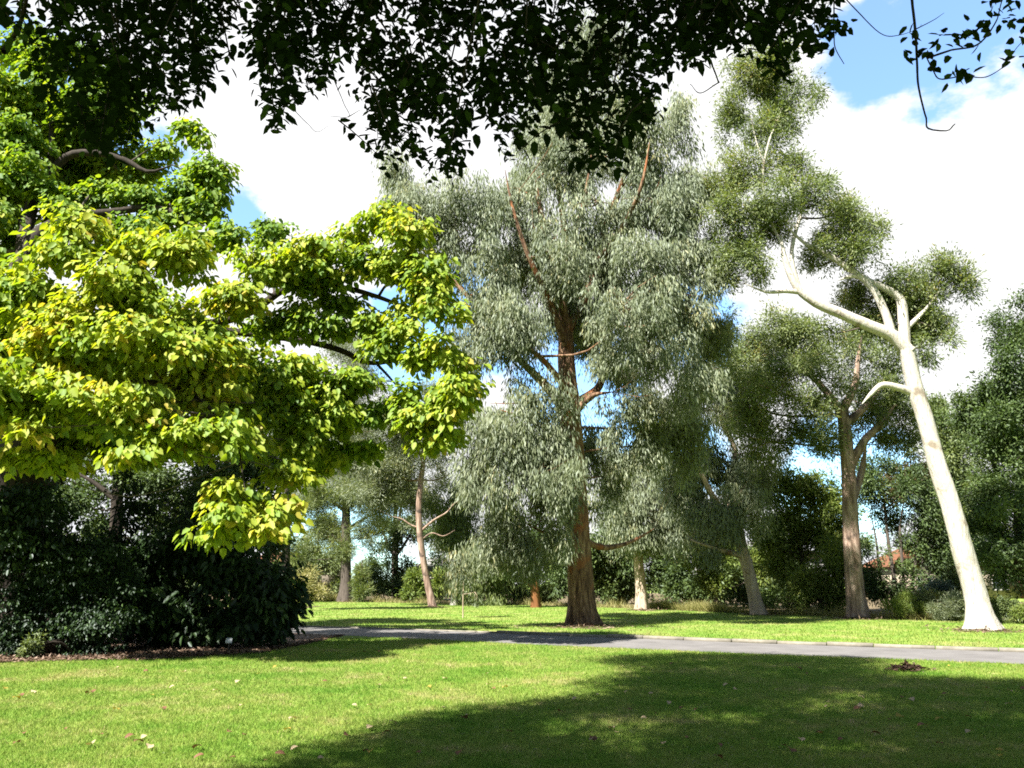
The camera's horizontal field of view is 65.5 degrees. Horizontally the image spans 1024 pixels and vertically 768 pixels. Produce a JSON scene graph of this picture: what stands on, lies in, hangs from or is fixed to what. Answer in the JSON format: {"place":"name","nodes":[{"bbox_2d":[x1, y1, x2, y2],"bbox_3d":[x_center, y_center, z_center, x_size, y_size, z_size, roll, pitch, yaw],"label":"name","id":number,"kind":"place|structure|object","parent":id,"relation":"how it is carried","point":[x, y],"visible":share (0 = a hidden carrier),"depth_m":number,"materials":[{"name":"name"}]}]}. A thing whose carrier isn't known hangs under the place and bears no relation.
{"place":"outdoors","nodes":[
{"label":"outdoors","id":0,"kind":"place"},
{"bbox_2d":[0,633,344,662],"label":"mulch bed","id":1,"kind":"object","parent":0,"point":[302,636],"visible":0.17,"depth_m":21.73,"materials":[{"name":"brown wood"}]},
{"bbox_2d":[15,629,91,657],"bbox_3d":[-10.239,5.817,17.848,1.574,0.682,1.624,3,-14,-11],"label":"shrub","id":2,"kind":"object","parent":1,"relation":"on","point":[35,647],"visible":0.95,"depth_m":17.47,"materials":[{"name":"green plant"}]},
{"bbox_2d":[0,510,154,656],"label":"shrub","id":3,"kind":"object","parent":1,"relation":"on","point":[72,576],"visible":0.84,"depth_m":18.36,"materials":[{"name":"green plant"}]},
{"bbox_2d":[47,448,124,619],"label":"broadleaf tree","id":4,"kind":"object","parent":1,"relation":"on","point":[101,497],"visible":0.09,"depth_m":32.49,"materials":[{"name":"green plant"}]},
{"bbox_2d":[0,464,251,641],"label":"shrub","id":5,"kind":"object","parent":1,"relation":"on","point":[26,502],"visible":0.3,"depth_m":19.17,"materials":[{"name":"green plant"}]},
{"bbox_2d":[52,432,305,566],"bbox_3d":[-12.926,5.200,30.465,10.044,8.060,4.357,0,-14,0],"label":"broadleaf tree","id":6,"kind":"object","parent":1,"relation":"on","point":[157,477],"visible":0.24,"depth_m":30.31,"materials":[{"name":"green plant"}]},
{"bbox_2d":[83,517,314,648],"bbox_3d":[-8.245,5.212,21.122,6.062,3.440,3.415,0,-14,0],"label":"shrub","id":7,"kind":"object","parent":1,"relation":"on","point":[264,607],"visible":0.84,"depth_m":20.43,"materials":[{"name":"green plant"}]},
{"bbox_2d":[225,638,231,648],"bbox_3d":[-6.854,6.311,19.259,0.150,0.321,0.062,2,-14,-8],"label":"plant label","id":8,"kind":"object","parent":1,"relation":"on","point":[228,640],"visible":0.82,"depth_m":19.27,"materials":[{"name":"grey metal"}]},
{"bbox_2d":[0,16,495,639],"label":"broadleaf tree","id":9,"kind":"object","parent":1,"relation":"on","point":[154,366],"visible":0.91,"depth_m":20.02,"materials":[{"name":"green plant"}]},
{"bbox_2d":[263,427,337,571],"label":"evergreen tree","id":10,"kind":"object","parent":1,"relation":"on","point":[288,490],"depth_m":47.38,"materials":[{"name":"green plant"}]},
{"bbox_2d":[0,587,1023,767],"bbox_3d":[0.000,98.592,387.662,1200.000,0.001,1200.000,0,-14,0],"label":"lawn","id":11,"kind":"structure","parent":0,"point":[610,630],"depth_m":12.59,"materials":[{"name":"green plant"}]},
{"bbox_2d":[275,750,285,754],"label":"fallen leaf","id":12,"kind":"object","parent":11,"relation":"on","point":[279,752],"visible":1,"depth_m":7.49,"materials":[{"name":"brown plant"}]},
{"bbox_2d":[292,563,333,601],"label":"shrub","id":13,"kind":"object","parent":11,"relation":"on","point":[308,573],"visible":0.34,"depth_m":69.40,"materials":[{"name":"yellow plant"}]},
{"bbox_2d":[415,481,522,605],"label":"gum tree","id":14,"kind":"object","parent":11,"relation":"on","point":[460,524],"visible":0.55,"depth_m":59.57,"materials":[{"name":"plant"}]},
{"bbox_2d":[453,547,487,617],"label":"sapling","id":15,"kind":"object","parent":11,"relation":"on","point":[474,596],"visible":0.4,"depth_m":38.06,"materials":[{"name":"green plant"}]},
{"bbox_2d":[0,0,1023,188],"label":"shade tree","id":16,"kind":"object","parent":11,"relation":"on","point":[123,61],"visible":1,"depth_m":3.55,"materials":[{"name":"green plant"}]},
{"bbox_2d":[6,665,1020,766],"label":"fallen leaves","id":17,"kind":"object","parent":11,"relation":"on","point":[518,719],"visible":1,"depth_m":8.76,"materials":[{"name":"brown plant"}]},
{"bbox_2d":[178,558,862,596],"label":"undergrowth","id":18,"kind":"object","parent":11,"relation":"on","point":[446,586],"depth_m":99.33,"materials":[{"name":"green plant"}]},
{"bbox_2d":[474,498,567,607],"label":"paperbark tree","id":19,"kind":"object","parent":11,"relation":"on","point":[535,600],"visible":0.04,"depth_m":54.12,"materials":[{"name":"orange plant"}]},
{"bbox_2d":[209,601,1023,649],"bbox_3d":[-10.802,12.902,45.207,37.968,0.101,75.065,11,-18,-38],"label":"grass","id":20,"kind":"structure","parent":11,"relation":"on","point":[843,621],"depth_m":31.58,"materials":[{"name":"green plant"}]},
{"bbox_2d":[310,319,459,605],"bbox_3d":[-9.106,4.904,58.427,12.141,22.317,9.018,0,-14,0],"label":"gum tree","id":21,"kind":"object","parent":20,"relation":"on","point":[384,477],"visible":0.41,"depth_m":57.94,"materials":[{"name":"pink plant"}]},
{"bbox_2d":[370,9,739,625],"bbox_3d":[1.563,-4.696,34.374,15.565,29.184,10.946,-5,-15,19],"label":"eucalyptus tree","id":22,"kind":"object","parent":20,"relation":"on","point":[573,273],"visible":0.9,"depth_m":31.85,"materials":[{"name":"green plant"}]},
{"bbox_2d":[587,443,705,609],"bbox_3d":[8.359,8.523,49.656,8.263,10.864,6.348,0,-14,0],"label":"eucalyptus tree","id":23,"kind":"object","parent":20,"relation":"on","point":[638,514],"visible":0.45,"depth_m":48.68,"materials":[{"name":"green plant"}]},
{"bbox_2d":[647,352,788,615],"bbox_3d":[11.685,4.670,42.939,7.968,15.253,6.096,9,-17,-33],"label":"eucalyptus tree","id":24,"kind":"object","parent":20,"relation":"on","point":[742,490],"visible":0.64,"depth_m":41.36,"materials":[{"name":"green plant"}]},
{"bbox_2d":[686,34,1004,630],"bbox_3d":[12.566,-3.101,31.491,11.970,24.736,5.607,0,-14,0],"label":"gum tree","id":25,"kind":"object","parent":20,"relation":"on","point":[919,319],"visible":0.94,"depth_m":31.32,"materials":[{"name":"white plant"}]},
{"bbox_2d":[298,625,1023,651],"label":"kerb","id":26,"kind":"structure","parent":11,"relation":"on","point":[859,644],"depth_m":22.01,"materials":[{"name":"concrete"}]},
{"bbox_2d":[882,658,935,671],"bbox_3d":[7.493,5.288,14.943,1.091,0.261,0.674,0,-14,0],"label":"leaf heap","id":27,"kind":"object","parent":11,"relation":"on","point":[906,665],"visible":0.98,"depth_m":14.91,"materials":[{"name":"brown plant"}]},
{"bbox_2d":[864,546,1020,598],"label":"house","id":28,"kind":"structure","parent":11,"relation":"on","point":[896,557],"depth_m":85.17,"materials":[{"name":"ceramic"}]},
{"bbox_2d":[962,612,1023,623],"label":"shrub","id":29,"kind":"object","parent":11,"relation":"on","point":[1001,619],"visible":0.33,"depth_m":32.47,"materials":[{"name":"green plant"}]},
{"bbox_2d":[989,591,1022,622],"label":"shrub","id":30,"kind":"object","parent":11,"relation":"on","point":[1000,605],"visible":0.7,"depth_m":33.02,"materials":[{"name":"green plant"}]},
{"bbox_2d":[1008,601,1023,623],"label":"shrub","id":31,"kind":"object","parent":11,"relation":"on","point":[1017,610],"visible":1,"depth_m":32.22,"materials":[{"name":"green plant"}]},
{"bbox_2d":[0,0,1023,584],"label":"sky","id":32,"kind":"structure","parent":0,"point":[963,184],"materials":[{"name":"white"}]},
{"bbox_2d":[283,627,1023,663],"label":"path","id":33,"kind":"structure","parent":0,"point":[877,652],"depth_m":21.02,"materials":[{"name":"grey asphalt"}]},
{"bbox_2d":[353,593,1021,620],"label":"woodland floor","id":34,"kind":"structure","parent":0,"point":[562,600],"depth_m":64.40,"materials":[{"name":"soil"}]},
{"bbox_2d":[261,552,351,595],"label":"house","id":35,"kind":"structure","parent":34,"relation":"on","point":[326,577],"depth_m":101.03,"materials":[{"name":"ceramic"}]},
{"bbox_2d":[290,508,341,596],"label":"broadleaf tree","id":36,"kind":"object","parent":34,"relation":"on","point":[335,572],"visible":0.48,"depth_m":83.13,"materials":[{"name":"green plant"}]},
{"bbox_2d":[271,438,417,601],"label":"tree","id":37,"kind":"object","parent":34,"relation":"on","point":[319,498],"visible":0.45,"depth_m":72.39,"materials":[{"name":"green plant"}]},
{"bbox_2d":[347,557,376,601],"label":"conifer","id":38,"kind":"object","parent":34,"relation":"on","point":[360,591],"visible":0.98,"depth_m":69.43,"materials":[{"name":"green plant"}]},
{"bbox_2d":[350,399,451,597],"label":"eucalyptus tree","id":39,"kind":"object","parent":34,"relation":"on","point":[425,490],"visible":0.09,"depth_m":89.38,"materials":[{"name":"green plant"}]},
{"bbox_2d":[351,510,452,599],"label":"broadleaf tree","id":40,"kind":"object","parent":34,"relation":"on","point":[394,578],"visible":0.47,"depth_m":79.60,"materials":[{"name":"green plant"}]},
{"bbox_2d":[395,562,446,602],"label":"shrub","id":41,"kind":"object","parent":34,"relation":"on","point":[413,577],"visible":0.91,"depth_m":67.63,"materials":[{"name":"green plant"}]},
{"bbox_2d":[414,560,449,595],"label":"house","id":42,"kind":"structure","parent":34,"relation":"on","point":[430,569],"depth_m":106.15,"materials":[{"name":"grey tile"}]},
{"bbox_2d":[439,576,565,603],"bbox_3d":[-0.737,15.030,63.941,10.715,6.755,5.477,0,-14,0],"label":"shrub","id":43,"kind":"object","parent":34,"relation":"on","point":[545,590],"visible":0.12,"depth_m":63.07,"materials":[{"name":"green plant"}]},
{"bbox_2d":[539,522,661,604],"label":"broadleaf tree","id":44,"kind":"object","parent":34,"relation":"on","point":[616,580],"visible":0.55,"depth_m":61.13,"materials":[{"name":"green plant"}]},
{"bbox_2d":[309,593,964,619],"bbox_3d":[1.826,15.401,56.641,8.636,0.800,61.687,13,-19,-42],"label":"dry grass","id":45,"kind":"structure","parent":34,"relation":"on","point":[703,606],"depth_m":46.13,"materials":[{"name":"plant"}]},
{"bbox_2d":[323,600,1022,634],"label":"shed bark","id":46,"kind":"object","parent":34,"relation":"on","point":[581,626],"visible":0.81,"depth_m":29.80,"materials":[{"name":"brown wood"}]},
{"bbox_2d":[644,527,736,604],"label":"broadleaf tree","id":47,"kind":"object","parent":34,"relation":"on","point":[670,578],"visible":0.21,"depth_m":59.18,"materials":[{"name":"green plant"}]},
{"bbox_2d":[675,538,785,602],"bbox_3d":[14.036,11.875,50.794,6.943,4.925,3.812,0,-14,0],"label":"shrub","id":48,"kind":"object","parent":34,"relation":"on","point":[716,584],"visible":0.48,"depth_m":50.35,"materials":[{"name":"green plant"}]},
{"bbox_2d":[693,541,822,574],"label":"house","id":49,"kind":"structure","parent":34,"relation":"on","point":[807,562],"depth_m":93.77,"materials":[{"name":"orange tile"}]},
{"bbox_2d":[719,511,821,607],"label":"broadleaf tree","id":50,"kind":"object","parent":34,"relation":"on","point":[740,594],"visible":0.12,"depth_m":53.55,"materials":[{"name":"green plant"}]},
{"bbox_2d":[746,459,869,607],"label":"broadleaf tree","id":51,"kind":"object","parent":34,"relation":"on","point":[813,489],"visible":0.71,"depth_m":46.00,"materials":[{"name":"green plant"}]},
{"bbox_2d":[760,532,862,615],"bbox_3d":[15.746,10.175,41.888,5.823,5.308,3.687,0,-14,0],"label":"shrub","id":52,"kind":"object","parent":34,"relation":"on","point":[827,578],"visible":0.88,"depth_m":41.38,"materials":[{"name":"green plant"}]},
{"bbox_2d":[708,294,930,617],"bbox_3d":[15.134,3.315,39.847,12.608,16.276,6.275,3,-14,-11],"label":"eucalyptus tree","id":53,"kind":"object","parent":34,"relation":"on","point":[786,335],"visible":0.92,"depth_m":39.46,"materials":[{"name":"green plant"}]},
{"bbox_2d":[878,588,928,618],"bbox_3d":[17.835,9.930,36.109,2.418,1.531,1.684,0,-14,0],"label":"shrub","id":54,"kind":"object","parent":34,"relation":"on","point":[900,602],"visible":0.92,"depth_m":35.96,"materials":[{"name":"green plant"}]},
{"bbox_2d":[855,449,962,609],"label":"wattle tree","id":55,"kind":"object","parent":34,"relation":"on","point":[928,510],"visible":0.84,"depth_m":48.88,"materials":[{"name":"green plant"}]},
{"bbox_2d":[877,449,972,578],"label":"broadleaf tree","id":56,"kind":"object","parent":34,"relation":"on","point":[906,465],"visible":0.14,"depth_m":56.12,"materials":[{"name":"green plant"}]},
{"bbox_2d":[907,587,946,613],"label":"shrub","id":57,"kind":"object","parent":34,"relation":"on","point":[928,599],"visible":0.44,"depth_m":37.59,"materials":[{"name":"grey plant"}]},
{"bbox_2d":[914,574,960,602],"bbox_3d":[20.534,10.223,38.723,2.766,2.209,1.757,0,-14,0],"label":"shrub","id":58,"kind":"object","parent":34,"relation":"on","point":[941,585],"visible":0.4,"depth_m":38.60,"materials":[{"name":"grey plant"}]},
{"bbox_2d":[925,590,964,620],"bbox_3d":[19.048,9.609,34.705,2.135,1.462,1.590,-3,-14,13],"label":"shrub","id":59,"kind":"object","parent":34,"relation":"on","point":[954,604],"visible":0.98,"depth_m":34.50,"materials":[{"name":"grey plant"}]},
{"bbox_2d":[891,388,1012,592],"bbox_3d":[29.953,7.280,53.425,6.050,15.185,6.465,6,-15,-21],"label":"broadleaf tree","id":60,"kind":"object","parent":34,"relation":"on","point":[953,453],"visible":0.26,"depth_m":53.62,"materials":[{"name":"green plant"}]},
{"bbox_2d":[932,283,1023,602],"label":"evergreen tree","id":61,"kind":"object","parent":34,"relation":"on","point":[989,418],"visible":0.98,"depth_m":35.91,"materials":[{"name":"green plant"}]}
]}

